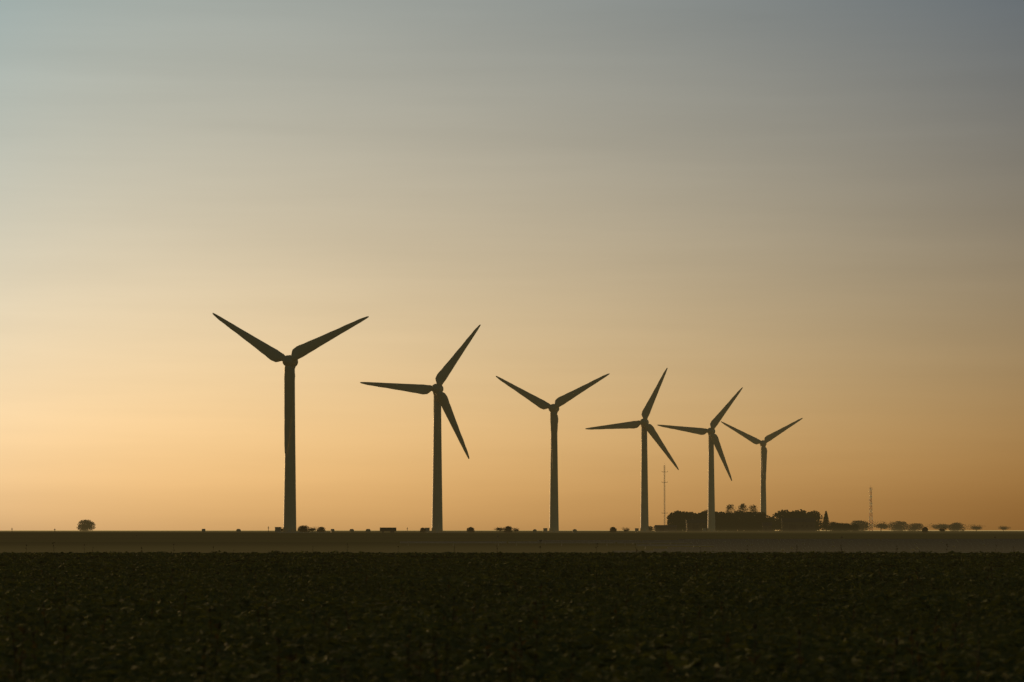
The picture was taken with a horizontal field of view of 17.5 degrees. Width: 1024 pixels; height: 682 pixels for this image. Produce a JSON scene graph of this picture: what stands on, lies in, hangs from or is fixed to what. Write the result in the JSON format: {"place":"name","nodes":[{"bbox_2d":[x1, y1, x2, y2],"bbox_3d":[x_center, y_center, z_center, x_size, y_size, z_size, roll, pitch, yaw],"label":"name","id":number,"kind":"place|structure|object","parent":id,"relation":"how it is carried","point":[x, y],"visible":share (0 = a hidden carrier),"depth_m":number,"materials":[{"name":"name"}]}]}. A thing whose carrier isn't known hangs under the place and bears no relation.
{"place":"outdoors","nodes":[
{"label":"outdoors","id":0,"kind":"place"},
{"bbox_2d":[1,553,1020,626],"bbox_3d":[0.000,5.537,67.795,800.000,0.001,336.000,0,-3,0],"label":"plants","id":1,"kind":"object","parent":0,"point":[748,558],"depth_m":182.04,"materials":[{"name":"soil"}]},
{"bbox_2d":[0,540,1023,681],"bbox_3d":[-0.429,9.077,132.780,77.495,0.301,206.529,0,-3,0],"label":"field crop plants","id":2,"kind":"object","parent":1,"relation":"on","point":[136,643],"visible":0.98,"depth_m":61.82,"materials":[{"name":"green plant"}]},
{"bbox_2d":[0,530,1023,552],"bbox_3d":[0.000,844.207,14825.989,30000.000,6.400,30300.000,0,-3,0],"label":"ground","id":3,"kind":"structure","parent":0,"point":[192,541],"depth_m":874.37,"materials":[{"name":"brown soil"}]},
{"bbox_2d":[77,519,95,530],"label":"tree","id":4,"kind":"object","parent":3,"relation":"on","point":[85,525],"visible":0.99,"depth_m":4787.91,"materials":[{"name":"green plant"}]},
{"bbox_2d":[213,313,368,532],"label":"wind turbine","id":5,"kind":"object","parent":3,"relation":"on","point":[290,363],"visible":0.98,"depth_m":1555.62,"materials":[{"name":"paint"}]},
{"bbox_2d":[298,525,309,531],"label":"ridge bush","id":6,"kind":"object","parent":3,"relation":"on","point":[303,528],"visible":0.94,"depth_m":1696.20,"materials":[{"name":"green plant"}]},
{"bbox_2d":[316,527,325,531],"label":"ridge bush","id":7,"kind":"object","parent":3,"relation":"on","point":[321,529],"visible":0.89,"depth_m":1816.02,"materials":[{"name":"green plant"}]},
{"bbox_2d":[377,528,395,532],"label":"farm trailer","id":8,"kind":"object","parent":3,"relation":"on","point":[391,530],"visible":1,"depth_m":1616.16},
{"bbox_2d":[360,325,480,532],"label":"wind turbine","id":9,"kind":"object","parent":3,"relation":"on","point":[440,397],"visible":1,"depth_m":1856.81,"materials":[{"name":"paint"}]},
{"bbox_2d":[467,527,474,532],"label":"ridge bush","id":10,"kind":"object","parent":3,"relation":"on","point":[470,529],"visible":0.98,"depth_m":1756.53,"materials":[{"name":"green plant"}]},
{"bbox_2d":[503,526,512,532],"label":"ridge bush","id":11,"kind":"object","parent":3,"relation":"on","point":[507,529],"visible":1,"depth_m":1696.14,"materials":[{"name":"green plant"}]},
{"bbox_2d":[496,374,608,531],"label":"wind turbine","id":12,"kind":"object","parent":3,"relation":"on","point":[553,410],"visible":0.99,"depth_m":2155.00,"materials":[{"name":"paint"}]},
{"bbox_2d":[610,527,616,532],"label":"ridge bush","id":13,"kind":"object","parent":3,"relation":"on","point":[613,530],"visible":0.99,"depth_m":1816.40,"materials":[{"name":"green plant"}]},
{"bbox_2d":[585,368,678,531],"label":"wind turbine","id":14,"kind":"object","parent":3,"relation":"on","point":[646,426],"visible":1,"depth_m":2435.96,"materials":[{"name":"paint"}]},
{"bbox_2d":[662,466,667,522],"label":"lattice mast","id":15,"kind":"object","parent":3,"relation":"on","point":[664,494],"visible":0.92,"depth_m":4195.56,"materials":[{"name":"silver metal"}]},
{"bbox_2d":[666,510,685,530],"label":"hedge tree","id":16,"kind":"object","parent":3,"relation":"on","point":[677,518],"visible":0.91,"depth_m":2792.18,"materials":[{"name":"green plant"}]},
{"bbox_2d":[681,511,691,530],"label":"hedge tree","id":17,"kind":"object","parent":3,"relation":"on","point":[687,515],"visible":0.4,"depth_m":2817.11,"materials":[{"name":"green plant"}]},
{"bbox_2d":[691,512,707,518],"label":"hedge tree","id":18,"kind":"object","parent":3,"relation":"on","point":[701,515],"visible":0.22,"depth_m":2794.70,"materials":[{"name":"green plant"}]},
{"bbox_2d":[658,387,742,531],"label":"wind turbine","id":19,"kind":"object","parent":3,"relation":"on","point":[713,439],"visible":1,"depth_m":2659.97,"materials":[{"name":"paint"}]},
{"bbox_2d":[686,519,715,531],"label":"farm shed","id":20,"kind":"structure","parent":3,"relation":"on","point":[695,525],"depth_m":2708.87,"materials":[{"name":"grey metal"}]},
{"bbox_2d":[702,509,715,524],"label":"hedge tree","id":21,"kind":"object","parent":3,"relation":"on","point":[705,512],"visible":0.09,"depth_m":2818.78,"materials":[{"name":"green plant"}]},
{"bbox_2d":[400,539,1023,552],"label":"field","id":22,"kind":"structure","parent":3,"relation":"on","point":[874,545],"depth_m":584.38,"materials":[{"name":"plant"}]},
{"bbox_2d":[715,511,734,530],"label":"hedge tree","id":23,"kind":"object","parent":3,"relation":"on","point":[723,523],"visible":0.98,"depth_m":2791.60,"materials":[{"name":"green plant"}]},
{"bbox_2d":[726,504,734,512],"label":"poplar tree","id":24,"kind":"object","parent":3,"relation":"on","point":[728,507],"visible":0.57,"depth_m":3595.23,"materials":[{"name":"green plant"}]},
{"bbox_2d":[728,511,739,530],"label":"hedge tree","id":25,"kind":"object","parent":3,"relation":"on","point":[734,520],"visible":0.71,"depth_m":2816.22,"materials":[{"name":"green plant"}]},
{"bbox_2d":[732,510,744,530],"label":"hedge tree","id":26,"kind":"object","parent":3,"relation":"on","point":[737,512],"visible":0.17,"depth_m":2843.84,"materials":[{"name":"green plant"}]},
{"bbox_2d":[738,503,748,511],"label":"poplar tree","id":27,"kind":"object","parent":3,"relation":"on","point":[742,508],"visible":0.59,"depth_m":3593.55,"materials":[{"name":"green plant"}]},
{"bbox_2d":[737,512,756,530],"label":"hedge tree","id":28,"kind":"object","parent":3,"relation":"on","point":[747,521],"visible":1,"depth_m":2792.05,"materials":[{"name":"green plant"}]},
{"bbox_2d":[749,504,757,511],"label":"poplar tree","id":29,"kind":"object","parent":3,"relation":"on","point":[753,508],"visible":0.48,"depth_m":3593.95,"materials":[{"name":"green plant"}]},
{"bbox_2d":[751,512,764,530],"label":"hedge tree","id":30,"kind":"object","parent":3,"relation":"on","point":[760,519],"visible":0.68,"depth_m":2817.35,"materials":[{"name":"green plant"}]},
{"bbox_2d":[721,418,802,516],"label":"wind turbine","id":31,"kind":"object","parent":3,"relation":"on","point":[767,438],"visible":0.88,"depth_m":3049.27,"materials":[{"name":"paint"}]},
{"bbox_2d":[758,512,771,530],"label":"hedge tree","id":32,"kind":"object","parent":3,"relation":"on","point":[767,518],"visible":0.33,"depth_m":2842.43,"materials":[{"name":"green plant"}]},
{"bbox_2d":[771,509,794,530],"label":"farm tree","id":33,"kind":"object","parent":3,"relation":"on","point":[778,515],"visible":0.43,"depth_m":2893.28,"materials":[{"name":"green plant"}]},
{"bbox_2d":[781,518,815,531],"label":"farm shed","id":34,"kind":"structure","parent":3,"relation":"on","point":[797,524],"depth_m":2708.89,"materials":[{"name":"grey metal"}]},
{"bbox_2d":[791,509,810,517],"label":"farm tree","id":35,"kind":"object","parent":3,"relation":"on","point":[799,514],"visible":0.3,"depth_m":2912.18,"materials":[{"name":"green plant"}]},
{"bbox_2d":[806,510,822,530],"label":"farm tree","id":36,"kind":"object","parent":3,"relation":"on","point":[815,515],"visible":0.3,"depth_m":2931.52,"materials":[{"name":"green plant"}]},
{"bbox_2d":[821,511,829,530],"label":"conifer tree","id":37,"kind":"object","parent":3,"relation":"on","point":[825,524],"visible":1,"depth_m":2894.76,"materials":[{"name":"green plant"}]},
{"bbox_2d":[828,522,839,530],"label":"farm bush","id":38,"kind":"object","parent":3,"relation":"on","point":[832,526],"visible":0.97,"depth_m":2873.09,"materials":[{"name":"green plant"}]},
{"bbox_2d":[837,523,845,530],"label":"farm bush","id":39,"kind":"object","parent":3,"relation":"on","point":[840,526],"visible":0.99,"depth_m":2871.89,"materials":[{"name":"green plant"}]},
{"bbox_2d":[842,523,851,530],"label":"farm bush","id":40,"kind":"object","parent":3,"relation":"on","point":[847,527],"visible":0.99,"depth_m":2873.23,"materials":[{"name":"green plant"}]},
{"bbox_2d":[849,524,860,530],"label":"tree","id":41,"kind":"object","parent":3,"relation":"on","point":[855,527],"visible":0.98,"depth_m":2873.02,"materials":[{"name":"green plant"}]},
{"bbox_2d":[848,520,869,530],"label":"tree","id":42,"kind":"object","parent":3,"relation":"on","point":[861,523],"visible":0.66,"depth_m":4286.45,"materials":[{"name":"green plant"}]},
{"bbox_2d":[869,488,872,530],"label":"lattice mast","id":43,"kind":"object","parent":3,"relation":"on","point":[870,509],"visible":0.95,"depth_m":5193.42,"materials":[{"name":"grey metal"}]},
{"bbox_2d":[870,521,891,530],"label":"tree","id":44,"kind":"object","parent":3,"relation":"on","point":[881,526],"visible":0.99,"depth_m":4540.81,"materials":[{"name":"green plant"}]},
{"bbox_2d":[889,521,907,530],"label":"tree","id":45,"kind":"object","parent":3,"relation":"on","point":[898,526],"visible":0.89,"depth_m":4788.41,"materials":[{"name":"green plant"}]},
{"bbox_2d":[904,523,923,530],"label":"tree","id":46,"kind":"object","parent":3,"relation":"on","point":[917,526],"visible":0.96,"depth_m":4388.67,"materials":[{"name":"green plant"}]},
{"bbox_2d":[922,527,927,532],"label":"ridge bush","id":47,"kind":"object","parent":3,"relation":"on","point":[924,529],"visible":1,"depth_m":1756.27,"materials":[{"name":"green plant"}]},
{"bbox_2d":[927,523,948,528],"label":"tree","id":48,"kind":"object","parent":3,"relation":"on","point":[935,526],"visible":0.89,"depth_m":5037.39,"materials":[{"name":"green plant"}]},
{"bbox_2d":[948,522,964,530],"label":"tree","id":49,"kind":"object","parent":3,"relation":"on","point":[956,526],"visible":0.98,"depth_m":4289.09,"materials":[{"name":"green plant"}]},
{"bbox_2d":[965,524,984,530],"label":"tree","id":50,"kind":"object","parent":3,"relation":"on","point":[975,527],"visible":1,"depth_m":4490.88,"materials":[{"name":"green plant"}]},
{"bbox_2d":[998,525,1010,530],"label":"tree","id":51,"kind":"object","parent":3,"relation":"on","point":[1003,528],"visible":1,"depth_m":4540.61,"materials":[{"name":"green plant"}]},
{"bbox_2d":[0,0,1023,529],"label":"sky","id":52,"kind":"structure","parent":0,"point":[814,209],"materials":[{"name":"orange"}]},
{"bbox_2d":[655,525,676,531],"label":"farm barn","id":53,"kind":"structure","parent":0,"point":[665,528],"depth_m":2690.73,"materials":[{"name":"grey metal"}]},
{"bbox_2d":[762,522,771,531],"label":"farm house","id":54,"kind":"structure","parent":0,"point":[766,526],"depth_m":2741.75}
]}

